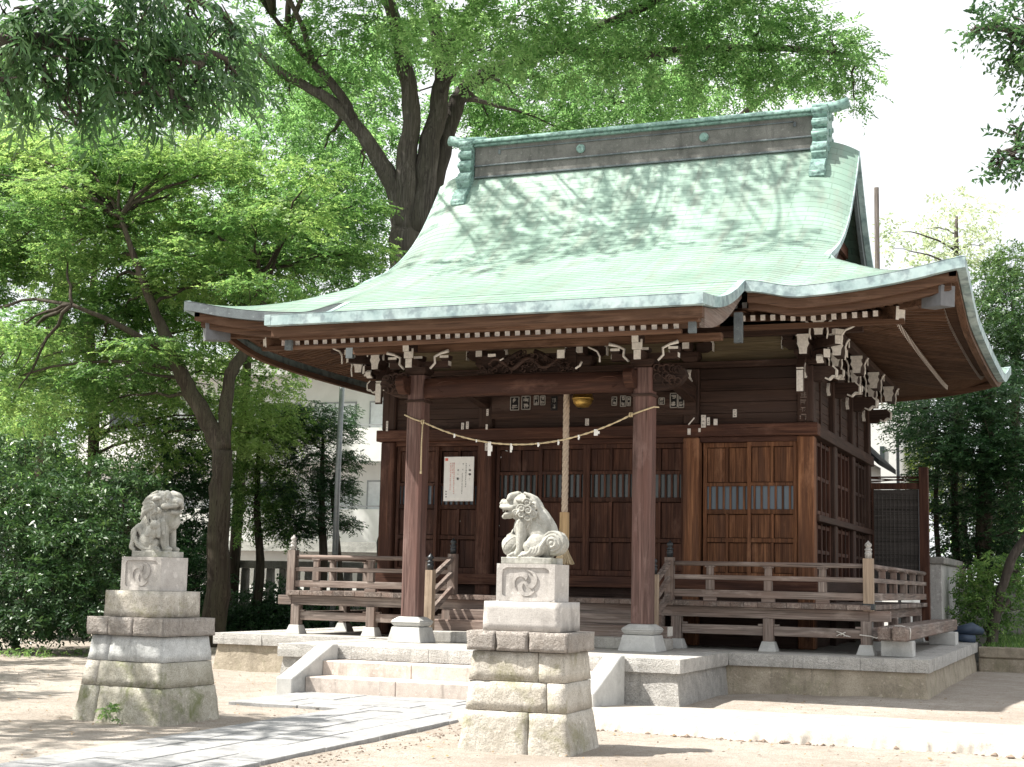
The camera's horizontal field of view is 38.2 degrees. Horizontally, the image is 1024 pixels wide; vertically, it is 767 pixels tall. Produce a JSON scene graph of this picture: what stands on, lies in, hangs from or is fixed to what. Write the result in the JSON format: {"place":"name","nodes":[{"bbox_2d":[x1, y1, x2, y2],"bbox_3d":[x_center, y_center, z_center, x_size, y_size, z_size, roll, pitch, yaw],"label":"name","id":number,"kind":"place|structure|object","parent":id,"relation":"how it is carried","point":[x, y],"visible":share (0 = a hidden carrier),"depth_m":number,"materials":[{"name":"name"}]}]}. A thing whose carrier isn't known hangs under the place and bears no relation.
{"place":"outdoors","nodes":[
{"label":"outdoors","id":0,"kind":"place"},
{"bbox_2d":[0,692,466,766],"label":"stone path","id":1,"kind":"structure","parent":0,"point":[342,721],"depth_m":14.05,"materials":[{"name":"stone"}]},
{"bbox_2d":[0,599,1023,766],"bbox_3d":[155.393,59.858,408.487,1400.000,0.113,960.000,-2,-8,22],"label":"ground","id":2,"kind":"structure","parent":0,"point":[976,697],"depth_m":14.83,"materials":[{"name":"beige sand"}]},
{"bbox_2d":[0,646,89,657],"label":"weeds","id":3,"kind":"object","parent":2,"relation":"on","point":[27,652],"visible":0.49,"depth_m":26.64,"materials":[{"name":"green plant"}]},
{"bbox_2d":[0,427,139,652],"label":"camellia shrub","id":4,"kind":"object","parent":2,"relation":"on","point":[35,538],"visible":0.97,"depth_m":27.96,"materials":[{"name":"green plant"}]},
{"bbox_2d":[0,504,206,638],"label":"dark hedge","id":5,"kind":"object","parent":2,"relation":"on","point":[196,555],"visible":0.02,"depth_m":34.01,"materials":[{"name":"green plant"}]},
{"bbox_2d":[94,702,122,723],"bbox_3d":[-4.117,3.391,15.128,0.311,0.266,0.487,4,-8,-18],"label":"weed","id":6,"kind":"object","parent":2,"relation":"on","point":[111,707],"visible":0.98,"depth_m":15.08,"materials":[{"name":"green plant"}]},
{"bbox_2d":[32,451,190,637],"bbox_3d":[-8.131,3.406,29.804,3.029,4.194,4.820,5,-8,-25],"label":"camellia shrub","id":7,"kind":"object","parent":2,"relation":"on","point":[132,479],"visible":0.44,"depth_m":30.11,"materials":[{"name":"green plant"}]},
{"bbox_2d":[0,0,284,172],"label":"oak tree","id":8,"kind":"object","parent":2,"relation":"on","point":[74,44],"visible":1,"depth_m":10.09,"materials":[{"name":"green plant"}]},
{"bbox_2d":[72,557,219,726],"bbox_3d":[-3.836,2.743,15.704,1.198,1.782,1.003,-2,-8,26],"label":"lion pedestal","id":9,"kind":"object","parent":2,"relation":"on","point":[149,654],"visible":0.95,"depth_m":15.39,"materials":[{"name":"stone"}]},
{"bbox_2d":[129,490,183,557],"bbox_3d":[-3.768,1.504,15.837,0.583,0.717,0.434,-1,-8,14],"label":"guardian lion","id":10,"kind":"object","parent":9,"relation":"on","point":[153,532],"visible":0.97,"depth_m":15.72},
{"bbox_2d":[0,109,333,599],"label":"maple tree","id":11,"kind":"object","parent":2,"relation":"on","point":[94,433],"visible":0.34,"depth_m":36.85,"materials":[{"name":"green plant"}]},
{"bbox_2d":[104,416,239,620],"bbox_3d":[-8.594,3.692,37.043,3.537,5.936,3.931,4,-8,-18],"label":"evergreen shrub","id":12,"kind":"object","parent":2,"relation":"on","point":[191,491],"visible":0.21,"depth_m":36.84,"materials":[{"name":"green plant"}]},
{"bbox_2d":[0,118,408,647],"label":"maple tree","id":13,"kind":"object","parent":2,"relation":"on","point":[95,195],"visible":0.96,"depth_m":32.73,"materials":[{"name":"green plant"}]},
{"bbox_2d":[0,9,427,595],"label":"broadleaf tree","id":14,"kind":"object","parent":2,"relation":"on","point":[258,143],"visible":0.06,"depth_m":47.68,"materials":[{"name":"green plant"}]},
{"bbox_2d":[125,540,376,602],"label":"garden wall","id":15,"kind":"structure","parent":2,"relation":"on","point":[248,551],"depth_m":43.05,"materials":[{"name":"white paint"}]},
{"bbox_2d":[210,399,314,630],"bbox_3d":[-6.341,3.429,37.575,2.998,6.142,2.652,-2,-8,22],"label":"tree","id":16,"kind":"object","parent":2,"relation":"on","point":[257,469],"visible":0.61,"depth_m":37.35,"materials":[{"name":"green plant"}]},
{"bbox_2d":[146,174,390,609],"bbox_3d":[-6.567,0.414,39.867,6.923,12.512,3.685,2,-8,-4],"label":"young tree","id":17,"kind":"object","parent":2,"relation":"on","point":[374,231],"visible":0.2,"depth_m":40.00,"materials":[{"name":"green plant"}]},
{"bbox_2d":[200,573,365,631],"bbox_3d":[-5.700,5.753,36.655,5.315,2.116,4.035,-2,-8,22],"label":"hedge","id":18,"kind":"object","parent":2,"relation":"on","point":[277,615],"visible":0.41,"depth_m":36.63,"materials":[{"name":"green plant"}]},
{"bbox_2d":[191,560,376,629],"bbox_3d":[-5.500,5.672,38.679,10.800,2.020,0.400,-2,-8,22],"label":"stone fence","id":19,"kind":"object","parent":2,"relation":"on","point":[247,565],"visible":0.07,"depth_m":38.88,"materials":[{"name":"grey stone"}]},
{"bbox_2d":[75,355,499,557],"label":"apartment house","id":20,"kind":"structure","parent":2,"relation":"on","point":[367,511],"depth_m":54.14,"materials":[{"name":"white paint"}]},
{"bbox_2d":[108,408,146,432],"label":"window","id":21,"kind":"structure","parent":20,"relation":"in","point":[128,418],"depth_m":58.16,"materials":[{"name":"glass"}]},
{"bbox_2d":[158,406,196,428],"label":"window","id":22,"kind":"structure","parent":20,"relation":"in","point":[180,412],"depth_m":57.16,"materials":[{"name":"glass"}]},
{"bbox_2d":[260,481,298,508],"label":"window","id":23,"kind":"structure","parent":20,"relation":"in","point":[261,482],"depth_m":55.17,"materials":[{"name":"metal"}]},
{"bbox_2d":[311,481,353,508],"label":"window","id":24,"kind":"structure","parent":20,"relation":"in","point":[341,481],"depth_m":54.05,"materials":[{"name":"glass"}]},
{"bbox_2d":[314,402,356,424],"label":"window","id":25,"kind":"structure","parent":20,"relation":"in","point":[336,404],"depth_m":54.65,"materials":[{"name":"glass"}]},
{"bbox_2d":[366,480,379,508],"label":"window","id":26,"kind":"structure","parent":20,"relation":"in","point":[373,486],"depth_m":53.64,"materials":[{"name":"glass"}]},
{"bbox_2d":[369,401,382,427],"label":"window","id":27,"kind":"structure","parent":20,"relation":"in","point":[375,410],"depth_m":54.03,"materials":[{"name":"glass"}]},
{"bbox_2d":[253,400,376,627],"bbox_3d":[-5.108,3.446,37.502,3.580,6.150,2.945,-2,-8,22],"label":"conifer","id":28,"kind":"object","parent":2,"relation":"on","point":[321,488],"visible":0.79,"depth_m":37.31,"materials":[{"name":"green plant"}]},
{"bbox_2d":[329,387,344,627],"bbox_3d":[-4.297,2.825,36.376,0.165,7.101,0.150,-2,-8,22],"label":"steel pole","id":29,"kind":"object","parent":2,"relation":"on","point":[337,478],"visible":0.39,"depth_m":36.38,"materials":[{"name":"grey metal"}]},
{"bbox_2d":[276,643,624,706],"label":"stone steps","id":30,"kind":"structure","parent":2,"relation":"on","point":[322,668],"depth_m":19.35,"materials":[{"name":"stone"}]},
{"bbox_2d":[3,656,1009,766],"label":"fallen leaves","id":31,"kind":"object","parent":2,"relation":"on","point":[428,732],"visible":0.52,"depth_m":14.35,"materials":[{"name":"brown plant"}]},
{"bbox_2d":[0,390,1023,592],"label":"distant wood","id":32,"kind":"object","parent":2,"relation":"on","point":[31,455],"visible":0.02,"depth_m":67.58,"materials":[{"name":"green plant"}]},
{"bbox_2d":[457,563,598,756],"bbox_3d":[0.180,2.576,13.768,1.106,1.773,0.940,-1,-8,20],"label":"lion pedestal","id":33,"kind":"object","parent":2,"relation":"on","point":[530,644],"visible":0.98,"depth_m":13.43,"materials":[{"name":"stone"}]},
{"bbox_2d":[499,491,568,564],"bbox_3d":[0.209,1.361,13.930,0.671,0.686,0.359,-1,-8,20],"label":"guardian lion","id":34,"kind":"object","parent":33,"relation":"on","point":[535,536],"visible":0.91,"depth_m":13.81},
{"bbox_2d":[204,0,893,555],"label":"zelkova tree","id":35,"kind":"object","parent":2,"relation":"on","point":[412,182],"visible":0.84,"depth_m":35.83,"materials":[{"name":"green plant"}]},
{"bbox_2d":[276,0,875,154],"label":"broadleaf tree","id":36,"kind":"object","parent":2,"relation":"on","point":[747,110],"visible":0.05,"depth_m":48.09,"materials":[{"name":"green plant"}]},
{"bbox_2d":[213,626,977,706],"bbox_3d":[1.423,4.642,24.741,11.398,0.694,10.948,-2,-8,22],"label":"stone podium","id":37,"kind":"object","parent":2,"relation":"on","point":[699,673],"visible":0.51,"depth_m":20.66,"materials":[{"name":"stone"}]},
{"bbox_2d":[184,97,1010,655],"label":"shrine hall","id":38,"kind":"structure","parent":37,"relation":"on","point":[744,315],"depth_m":24.17,"materials":[{"name":"green metal"}]},
{"bbox_2d":[394,446,439,569],"bbox_3d":[-1.645,2.175,25.597,0.790,2.165,0.064,-2,-8,22],"label":"sliding door","id":39,"kind":"structure","parent":38,"relation":"in","point":[434,457],"depth_m":25.59,"materials":[{"name":"brown wood"}]},
{"bbox_2d":[437,446,477,572],"bbox_3d":[-0.918,2.164,25.394,0.790,2.165,0.064,-2,-8,22],"label":"sliding door","id":40,"kind":"structure","parent":38,"relation":"in","point":[452,524],"depth_m":25.38,"materials":[{"name":"brown wood"}]},
{"bbox_2d":[443,457,473,500],"bbox_3d":[-0.909,1.627,25.215,0.553,0.757,0.011,-2,-8,22],"label":"notice poster","id":41,"kind":"object","parent":38,"relation":"attached to","point":[458,478],"visible":1,"depth_m":25.21,"materials":[{"name":"white paper"}]},
{"bbox_2d":[494,445,543,573],"bbox_3d":[0.120,2.132,24.982,0.845,2.165,0.064,-2,-8,22],"label":"sliding door","id":42,"kind":"structure","parent":38,"relation":"in","point":[510,466],"depth_m":25.07,"materials":[{"name":"brown wood"}]},
{"bbox_2d":[404,406,658,473],"bbox_3d":[0.212,0.851,21.878,4.046,0.951,0.100,-2,-8,22],"label":"straw rope","id":43,"kind":"object","parent":38,"relation":"attached to","point":[597,432],"visible":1,"depth_m":21.93,"materials":[{"name":"beige fabric"}]},
{"bbox_2d":[538,444,586,575],"bbox_3d":[0.838,2.098,24.612,0.845,2.165,0.064,-2,-8,22],"label":"sliding door","id":44,"kind":"structure","parent":38,"relation":"in","point":[550,477],"depth_m":24.62,"materials":[{"name":"brown wood"}]},
{"bbox_2d":[556,394,573,564],"bbox_3d":[0.844,1.494,23.567,0.337,2.768,0.344,-2,-8,22],"label":"bell rope","id":45,"kind":"object","parent":38,"relation":"hanging from","point":[564,529],"visible":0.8,"depth_m":23.52,"materials":[{"name":"beige fabric"}]},
{"bbox_2d":[572,394,593,407],"bbox_3d":[1.132,0.108,23.630,0.350,0.570,0.350,-2,-8,22],"label":"shrine bell","id":46,"kind":"object","parent":38,"relation":"hanging from","point":[582,400],"visible":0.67,"depth_m":23.49,"materials":[{"name":"gold metal"}]},
{"bbox_2d":[585,444,632,575],"bbox_3d":[1.623,2.073,24.301,0.845,2.165,0.064,-2,-8,22],"label":"sliding door","id":47,"kind":"structure","parent":38,"relation":"in","point":[611,486],"depth_m":24.32,"materials":[{"name":"brown wood"}]},
{"bbox_2d":[655,443,682,576],"bbox_3d":[2.401,2.061,24.077,0.845,2.165,0.064,-2,-8,22],"label":"sliding door","id":48,"kind":"structure","parent":38,"relation":"in","point":[669,484],"depth_m":24.03,"materials":[{"name":"brown wood"}]},
{"bbox_2d":[703,442,751,575],"bbox_3d":[3.444,2.028,23.664,0.780,2.165,0.064,-2,-8,22],"label":"sliding door","id":49,"kind":"structure","parent":38,"relation":"in","point":[727,498],"depth_m":23.69,"materials":[{"name":"brown wood"}]},
{"bbox_2d":[747,441,797,576],"bbox_3d":[4.103,1.995,23.306,0.790,2.165,0.064,-2,-8,22],"label":"sliding door","id":50,"kind":"structure","parent":38,"relation":"in","point":[771,470],"depth_m":23.32,"materials":[{"name":"brown wood"}]},
{"bbox_2d":[881,640,915,657],"bbox_3d":[5.485,3.765,20.996,0.440,0.228,0.330,-2,-8,22],"label":"concrete block","id":51,"kind":"object","parent":37,"relation":"on","point":[892,648],"depth_m":20.85,"materials":[{"name":"concrete"}]},
{"bbox_2d":[878,619,941,640],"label":"timber beam","id":52,"kind":"structure","parent":51,"relation":"on","point":[884,633],"depth_m":20.76,"materials":[{"name":"brown wood"}]},
{"bbox_2d":[892,619,956,641],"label":"timber beam","id":53,"kind":"structure","parent":51,"relation":"on","point":[922,630],"depth_m":22.35,"materials":[{"name":"brown wood"}]},
{"bbox_2d":[860,625,910,638],"bbox_3d":[5.245,3.514,20.926,0.226,0.198,0.818,8,-10,-43],"label":"cord","id":54,"kind":"object","parent":53,"relation":"attached to","point":[895,625],"visible":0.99,"depth_m":20.76,"materials":[{"name":"white fabric"}]},
{"bbox_2d":[929,632,957,644],"bbox_3d":[7.641,4.510,26.182,0.460,0.228,0.500,-2,-8,22],"label":"concrete block","id":55,"kind":"object","parent":37,"relation":"on","point":[948,638],"depth_m":25.95,"materials":[{"name":"concrete"}]},
{"bbox_2d":[953,622,983,642],"bbox_3d":[8.576,4.663,27.647,0.605,0.400,0.343,3,-8,-10],"label":"blue sheet","id":56,"kind":"object","parent":37,"relation":"on","point":[967,632],"visible":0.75,"depth_m":27.60,"materials":[{"name":"blue plastic"}]},
{"bbox_2d":[449,704,1023,758],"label":"sand apron","id":57,"kind":"object","parent":2,"relation":"on","point":[988,739],"visible":0.67,"depth_m":15.25,"materials":[{"name":"beige sand"}]},
{"bbox_2d":[874,187,879,268],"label":"utility pole","id":58,"kind":"object","parent":2,"relation":"on","point":[876,229],"visible":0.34,"depth_m":55.14,"materials":[{"name":"grey"}]},
{"bbox_2d":[871,447,895,601],"bbox_3d":[8.013,3.292,34.957,1.726,6.141,3.000,-2,-8,22],"label":"tiled lean to","id":59,"kind":"object","parent":2,"relation":"on","point":[879,459],"visible":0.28,"depth_m":35.12,"materials":[{"name":"tile"}]},
{"bbox_2d":[868,186,1021,582],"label":"pale tree","id":60,"kind":"object","parent":2,"relation":"on","point":[955,247],"visible":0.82,"depth_m":63.76,"materials":[{"name":"green plant"}]},
{"bbox_2d":[930,557,962,631],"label":"concrete wall","id":61,"kind":"structure","parent":2,"relation":"on","point":[942,569],"depth_m":28.32,"materials":[{"name":"concrete"}]},
{"bbox_2d":[872,238,1023,585],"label":"evergreen tree","id":62,"kind":"object","parent":2,"relation":"on","point":[1009,336],"visible":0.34,"depth_m":37.41,"materials":[{"name":"green plant"}]},
{"bbox_2d":[904,440,1003,615],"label":"bright tree","id":63,"kind":"object","parent":2,"relation":"on","point":[905,454],"visible":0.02,"depth_m":44.33,"materials":[{"name":"green plant"}]},
{"bbox_2d":[944,0,1023,193],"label":"holly tree","id":64,"kind":"object","parent":2,"relation":"on","point":[1014,34],"visible":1,"depth_m":13.49,"materials":[{"name":"green plant"}]},
{"bbox_2d":[960,585,1023,661],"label":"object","id":65,"kind":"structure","parent":2,"relation":"on","point":[983,640],"depth_m":31.15,"materials":[{"name":"plant"}]},
{"bbox_2d":[978,646,1023,672],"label":"bed kerb","id":66,"kind":"structure","parent":2,"relation":"on","point":[1001,659],"depth_m":27.44,"materials":[{"name":"beige stone"}]},
{"bbox_2d":[0,0,1023,585],"label":"sky","id":67,"kind":"structure","parent":0,"point":[927,141],"materials":[{"name":"white"}]},
{"bbox_2d":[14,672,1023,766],"bbox_3d":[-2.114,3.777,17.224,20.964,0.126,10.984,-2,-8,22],"label":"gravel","id":68,"kind":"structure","parent":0,"point":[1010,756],"depth_m":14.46,"materials":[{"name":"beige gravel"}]},
{"bbox_2d":[871,401,923,625],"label":"white house","id":69,"kind":"structure","parent":0,"point":[890,458],"depth_m":42.29,"materials":[{"name":"paint"}]},
{"bbox_2d":[880,446,884,458],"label":"window","id":70,"kind":"structure","parent":69,"relation":"in","point":[882,454],"depth_m":42.22,"materials":[{"name":"grey glass"}]},
{"bbox_2d":[981,632,1023,647],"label":"grass","id":71,"kind":"structure","parent":0,"point":[1017,641],"depth_m":28.53,"materials":[{"name":"green plant"}]},
{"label":"planting bed","id":72,"kind":"structure","parent":0,"visible":0},
{"bbox_2d":[875,354,1023,583],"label":"evergreen tree","id":73,"kind":"object","parent":72,"relation":"on","point":[988,463],"visible":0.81,"depth_m":32.16,"materials":[{"name":"green plant"}]},
{"bbox_2d":[945,534,1023,646],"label":"leafy bush","id":74,"kind":"object","parent":72,"relation":"on","point":[1006,573],"visible":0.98,"depth_m":28.56,"materials":[{"name":"green plant"}]}
]}

